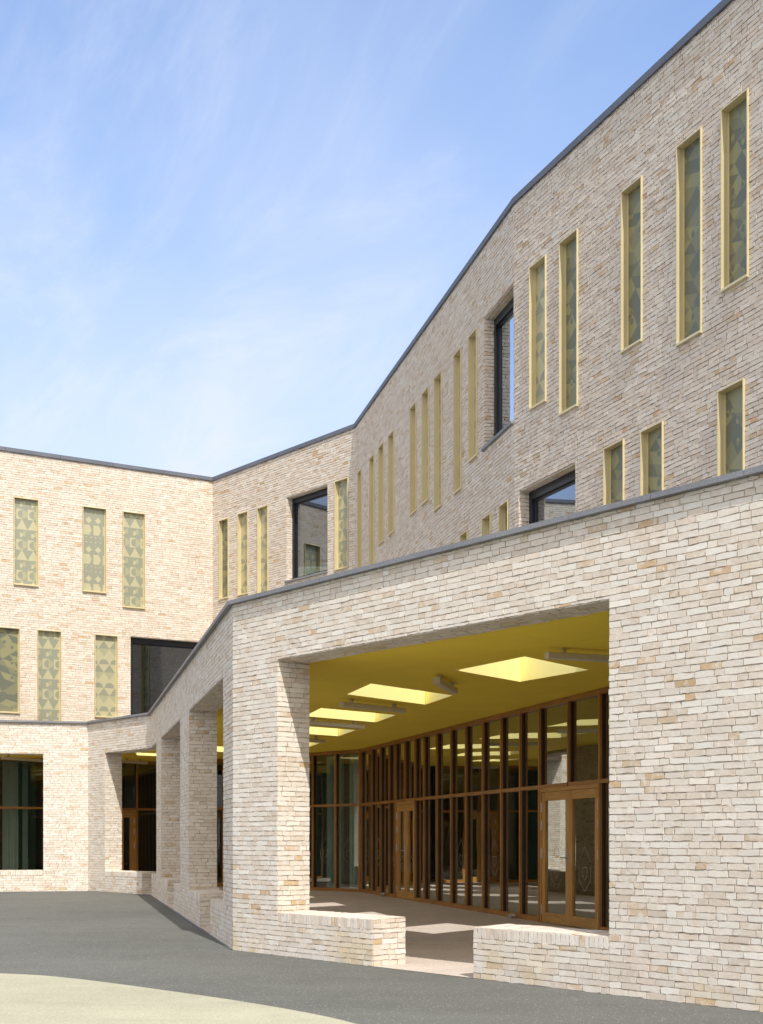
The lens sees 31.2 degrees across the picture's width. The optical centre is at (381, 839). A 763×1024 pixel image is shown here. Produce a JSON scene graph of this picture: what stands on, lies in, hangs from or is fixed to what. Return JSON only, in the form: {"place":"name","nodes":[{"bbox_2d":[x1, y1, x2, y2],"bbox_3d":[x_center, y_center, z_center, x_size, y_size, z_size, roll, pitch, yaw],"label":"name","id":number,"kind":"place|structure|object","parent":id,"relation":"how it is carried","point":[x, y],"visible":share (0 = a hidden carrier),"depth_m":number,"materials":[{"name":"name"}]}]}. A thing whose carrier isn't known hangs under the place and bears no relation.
{"place":"outdoors","nodes":[
{"label":"outdoors","id":0,"kind":"place"},
{"bbox_2d":[0,0,721,476],"label":"sky","id":1,"kind":"structure","parent":0,"point":[225,225],"materials":[{"name":"blue"}]},
{"bbox_2d":[147,881,609,977],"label":"porch floor","id":2,"kind":"structure","parent":0,"point":[438,939],"depth_m":23.50,"materials":[{"name":"stone"}]},
{"bbox_2d":[0,757,156,870],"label":"glazed screen","id":3,"kind":"object","parent":2,"relation":"on","point":[133,838],"visible":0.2,"depth_m":38.98,"materials":[{"name":"brown wood"}]},
{"bbox_2d":[122,812,134,870],"bbox_3d":[-7.259,0.261,38.915,0.455,2.074,0.078,0,0,-31],"label":"door","id":4,"kind":"structure","parent":3,"relation":"in","point":[124,814],"depth_m":38.96,"materials":[{"name":"brown wood"}]},
{"bbox_2d":[217,749,359,891],"bbox_3d":[-3.110,-0.443,36.660,0.100,3.598,7.525,0,0,-44],"label":"glazed screen","id":5,"kind":"object","parent":2,"relation":"on","point":[336,805],"visible":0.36,"depth_m":34.62,"materials":[{"name":"brown glass"}]},
{"bbox_2d":[360,687,609,930],"bbox_3d":[2.401,-0.398,23.434,0.136,3.688,21.707,0,0,-15],"label":"glazed screen","id":6,"kind":"object","parent":2,"relation":"on","point":[452,832],"visible":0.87,"depth_m":25.94,"materials":[{"name":"brown glass"}]},
{"bbox_2d":[396,805,405,898],"bbox_3d":[0.437,0.267,30.510,0.126,2.085,0.699,0,0,-15],"label":"door","id":7,"kind":"structure","parent":6,"relation":"in","point":[401,809],"depth_m":30.59,"materials":[{"name":"brown glass"}]},
{"bbox_2d":[406,804,413,899],"bbox_3d":[0.654,0.267,29.847,0.060,2.085,0.687,0,0,-15],"label":"door","id":8,"kind":"structure","parent":6,"relation":"in","point":[409,807],"depth_m":29.91,"materials":[{"name":"brown glass"}]},
{"bbox_2d":[541,790,568,925],"bbox_3d":[2.791,0.289,22.007,0.126,2.129,1.119,0,0,-15],"label":"door","id":9,"kind":"structure","parent":6,"relation":"in","point":[563,919],"depth_m":22.23,"materials":[{"name":"brown glass"}]},
{"bbox_2d":[569,788,597,929],"bbox_3d":[3.114,0.289,20.931,0.078,2.129,1.119,0,0,-15],"label":"door","id":10,"kind":"structure","parent":6,"relation":"in","point":[576,921],"depth_m":21.34,"materials":[{"name":"brown glass"}]},
{"bbox_2d":[0,891,762,1023],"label":"ground","id":11,"kind":"structure","parent":0,"point":[143,940],"depth_m":13.97,"materials":[{"name":"grey asphalt"}]},
{"bbox_2d":[100,891,231,948],"bbox_3d":[-4.156,1.346,26.285,1.208,0.083,18.546,0,0,-18],"label":"kerb strip","id":12,"kind":"object","parent":11,"relation":"on","point":[209,934],"visible":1,"depth_m":21.93,"materials":[{"name":"stone"}]},
{"bbox_2d":[0,973,354,1023],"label":"play surface","id":13,"kind":"object","parent":11,"relation":"on","point":[32,999],"visible":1,"depth_m":11.36,"materials":[{"name":"beige concrete"}]},
{"bbox_2d":[0,0,762,892],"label":"school building","id":14,"kind":"structure","parent":11,"relation":"on","point":[590,334],"depth_m":23.64,"materials":[{"name":"beige brick"}]},
{"bbox_2d":[0,627,19,713],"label":"window","id":15,"kind":"structure","parent":14,"relation":"in","point":[9,637],"depth_m":35.27,"materials":[{"name":"gold metal"}]},
{"bbox_2d":[13,497,38,586],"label":"window","id":16,"kind":"structure","parent":14,"relation":"in","point":[25,510],"depth_m":35.48,"materials":[{"name":"gold metal"}]},
{"bbox_2d":[37,630,60,720],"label":"window","id":17,"kind":"structure","parent":14,"relation":"in","point":[48,642],"depth_m":35.79,"materials":[{"name":"gold metal"}]},
{"bbox_2d":[82,506,106,593],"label":"window","id":18,"kind":"structure","parent":14,"relation":"in","point":[94,520],"depth_m":36.43,"materials":[{"name":"gold metal"}]},
{"bbox_2d":[94,634,117,717],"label":"window","id":19,"kind":"structure","parent":14,"relation":"in","point":[106,646],"depth_m":36.58,"materials":[{"name":"gold metal"}]},
{"bbox_2d":[122,511,145,608],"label":"window","id":20,"kind":"structure","parent":14,"relation":"in","point":[133,524],"depth_m":36.99,"materials":[{"name":"gold metal"}]},
{"bbox_2d":[130,637,196,714],"bbox_3d":[-5.911,-4.433,37.615,2.254,2.116,0.090,0,0,-31],"label":"picture window","id":21,"kind":"structure","parent":14,"relation":"in","point":[154,662],"depth_m":37.40,"materials":[{"name":"metal"}]},
{"bbox_2d":[218,518,228,599],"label":"window","id":22,"kind":"structure","parent":14,"relation":"in","point":[224,523],"depth_m":37.78,"materials":[{"name":"gold metal"}]},
{"bbox_2d":[237,511,248,595],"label":"window","id":23,"kind":"structure","parent":14,"relation":"in","point":[242,518],"depth_m":37.08,"materials":[{"name":"gold metal"}]},
{"bbox_2d":[257,505,268,592],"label":"window","id":24,"kind":"structure","parent":14,"relation":"in","point":[262,512],"depth_m":36.35,"materials":[{"name":"gold metal"}]},
{"bbox_2d":[284,488,327,582],"bbox_3d":[-1.831,-7.754,34.773,0.305,2.211,1.812,0,0,-40],"label":"picture window","id":25,"kind":"structure","parent":14,"relation":"in","point":[309,511],"depth_m":34.95,"materials":[{"name":"metal"}]},
{"bbox_2d":[334,477,348,570],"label":"window","id":26,"kind":"structure","parent":14,"relation":"in","point":[341,494],"depth_m":33.72,"materials":[{"name":"gold metal"}]},
{"bbox_2d":[357,468,362,567],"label":"window","id":27,"kind":"structure","parent":14,"relation":"in","point":[359,475],"depth_m":32.78,"materials":[{"name":"gold metal"}]},
{"bbox_2d":[369,454,375,564],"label":"window","id":28,"kind":"structure","parent":14,"relation":"in","point":[372,538],"depth_m":31.52,"materials":[{"name":"gold metal"}]},
{"bbox_2d":[377,442,384,545],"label":"window","id":29,"kind":"structure","parent":14,"relation":"in","point":[381,469],"depth_m":30.62,"materials":[{"name":"gold metal"}]},
{"bbox_2d":[387,430,394,536],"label":"window","id":30,"kind":"structure","parent":14,"relation":"in","point":[391,448],"depth_m":29.71,"materials":[{"name":"gold metal"}]},
{"bbox_2d":[409,401,416,516],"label":"window","id":31,"kind":"structure","parent":14,"relation":"in","point":[413,410],"depth_m":27.86,"materials":[{"name":"gold metal"}]},
{"bbox_2d":[421,386,429,505],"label":"window","id":32,"kind":"structure","parent":14,"relation":"in","point":[425,441],"depth_m":26.94,"materials":[{"name":"gold metal"}]},
{"bbox_2d":[433,370,442,511],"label":"window","id":33,"kind":"structure","parent":14,"relation":"in","point":[438,479],"depth_m":26.06,"materials":[{"name":"gold metal"}]},
{"bbox_2d":[452,347,461,494],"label":"window","id":34,"kind":"structure","parent":14,"relation":"in","point":[457,357],"depth_m":24.76,"materials":[{"name":"gold metal"}]},
{"bbox_2d":[460,530,468,540],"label":"window","id":35,"kind":"structure","parent":14,"relation":"in","point":[464,536],"depth_m":24.30,"materials":[{"name":"gold metal"}]},
{"bbox_2d":[467,328,477,462],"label":"window","id":36,"kind":"structure","parent":14,"relation":"in","point":[473,338],"depth_m":23.85,"materials":[{"name":"gold metal"}]},
{"bbox_2d":[481,513,491,535],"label":"window","id":37,"kind":"structure","parent":14,"relation":"in","point":[486,523],"depth_m":23.08,"materials":[{"name":"gold metal"}]},
{"bbox_2d":[481,297,513,451],"bbox_3d":[2.008,-7.676,22.332,0.305,2.235,1.607,0,0,-13],"label":"picture window","id":38,"kind":"structure","parent":14,"relation":"in","point":[503,323],"depth_m":22.71,"materials":[{"name":"metal"}]},
{"bbox_2d":[498,500,509,531],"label":"window","id":39,"kind":"structure","parent":14,"relation":"in","point":[503,510],"depth_m":22.18,"materials":[{"name":"gold metal"}]},
{"bbox_2d":[528,255,547,410],"bbox_3d":[2.430,-7.691,20.777,0.179,2.202,0.522,0,0,-22],"label":"window","id":40,"kind":"structure","parent":14,"relation":"in","point":[538,271],"depth_m":20.94,"materials":[{"name":"gold metal"}]},
{"bbox_2d":[529,470,575,523],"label":"picture window","id":41,"kind":"structure","parent":14,"relation":"in","point":[554,499],"depth_m":20.76,"materials":[{"name":"metal"}]},
{"bbox_2d":[558,229,579,416],"bbox_3d":[2.780,-7.516,19.908,0.179,2.552,0.533,0,0,-22],"label":"window","id":42,"kind":"structure","parent":14,"relation":"in","point":[569,246],"depth_m":20.06,"materials":[{"name":"gold metal"}]},
{"bbox_2d":[603,439,625,504],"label":"window","id":43,"kind":"structure","parent":14,"relation":"in","point":[614,467],"depth_m":18.90,"materials":[{"name":"gold metal"}]},
{"bbox_2d":[620,176,643,353],"bbox_3d":[3.411,-7.698,18.338,0.179,2.191,0.512,0,0,-22],"label":"window","id":44,"kind":"structure","parent":14,"relation":"in","point":[632,213],"depth_m":18.48,"materials":[{"name":"gold metal"}]},
{"bbox_2d":[640,421,664,495],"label":"window","id":45,"kind":"structure","parent":14,"relation":"in","point":[652,453],"depth_m":18.03,"materials":[{"name":"gold metal"}]},
{"bbox_2d":[675,127,703,346],"bbox_3d":[3.905,-7.522,17.110,0.179,2.535,0.537,0,0,-22],"label":"window","id":46,"kind":"structure","parent":14,"relation":"in","point":[689,154],"depth_m":17.25,"materials":[{"name":"gold metal"}]},
{"bbox_2d":[717,378,745,475],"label":"window","id":47,"kind":"structure","parent":14,"relation":"in","point":[731,399],"depth_m":16.44,"materials":[{"name":"gold metal"}]},
{"bbox_2d":[719,88,749,292],"bbox_3d":[4.253,-7.693,16.247,0.179,2.206,0.525,0,0,-22],"label":"window","id":48,"kind":"structure","parent":14,"relation":"in","point":[734,117],"depth_m":16.37,"materials":[{"name":"gold metal"}]},
{"bbox_2d":[0,465,762,1011],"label":"brick arcade","id":49,"kind":"object","parent":11,"relation":"on","point":[658,597],"visible":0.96,"depth_m":14.52,"materials":[{"name":"brick"}]},
{"bbox_2d":[1,755,42,761],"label":"batten light","id":50,"kind":"object","parent":49,"relation":"attached to","point":[7,757],"visible":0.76,"depth_m":36.42,"materials":[{"name":"metal"}]},
{"bbox_2d":[122,758,147,763],"bbox_3d":[-6.875,-2.180,37.900,0.106,0.136,0.995,0,0,35],"label":"batten light","id":51,"kind":"object","parent":49,"relation":"attached to","point":[140,761],"visible":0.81,"depth_m":37.91,"materials":[{"name":"metal"}]},
{"bbox_2d":[309,736,324,742],"bbox_3d":[-1.785,-2.180,29.375,0.106,0.136,1.495,0,0,44],"label":"batten light","id":52,"kind":"object","parent":49,"relation":"attached to","point":[316,740],"visible":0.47,"depth_m":29.71,"materials":[{"name":"metal"}]},
{"bbox_2d":[309,718,364,728],"bbox_3d":[-0.880,-2.180,25.550,1.467,0.136,0.106,0,0,-44],"label":"batten light","id":53,"kind":"object","parent":49,"relation":"attached to","point":[335,724],"visible":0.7,"depth_m":25.53,"materials":[{"name":"metal"}]},
{"bbox_2d":[339,699,405,712],"bbox_3d":[-0.135,-2.180,22.225,0.106,0.136,1.467,0,0,43],"label":"batten light","id":54,"kind":"object","parent":49,"relation":"attached to","point":[352,704],"visible":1,"depth_m":22.14,"materials":[{"name":"metal"}]},
{"bbox_2d":[433,675,457,693],"bbox_3d":[0.897,-2.180,19.125,0.106,0.136,1.311,0,0,14],"label":"batten light","id":55,"kind":"object","parent":49,"relation":"attached to","point":[449,687],"visible":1,"depth_m":18.98,"materials":[{"name":"metal"}]},
{"bbox_2d":[545,648,609,661],"bbox_3d":[2.640,-2.180,16.225,1.528,0.136,0.106,0,0,-21],"label":"batten light","id":56,"kind":"object","parent":49,"relation":"attached to","point":[563,654],"visible":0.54,"depth_m":16.03,"materials":[{"name":"metal"}]},
{"bbox_2d":[506,914,514,918],"bbox_3d":[2.243,1.316,23.512,0.100,0.080,0.280,0,0,-15],"label":"door stop","id":57,"kind":"object","parent":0,"point":[510,916],"depth_m":23.48,"materials":[{"name":"metal"}]}
]}

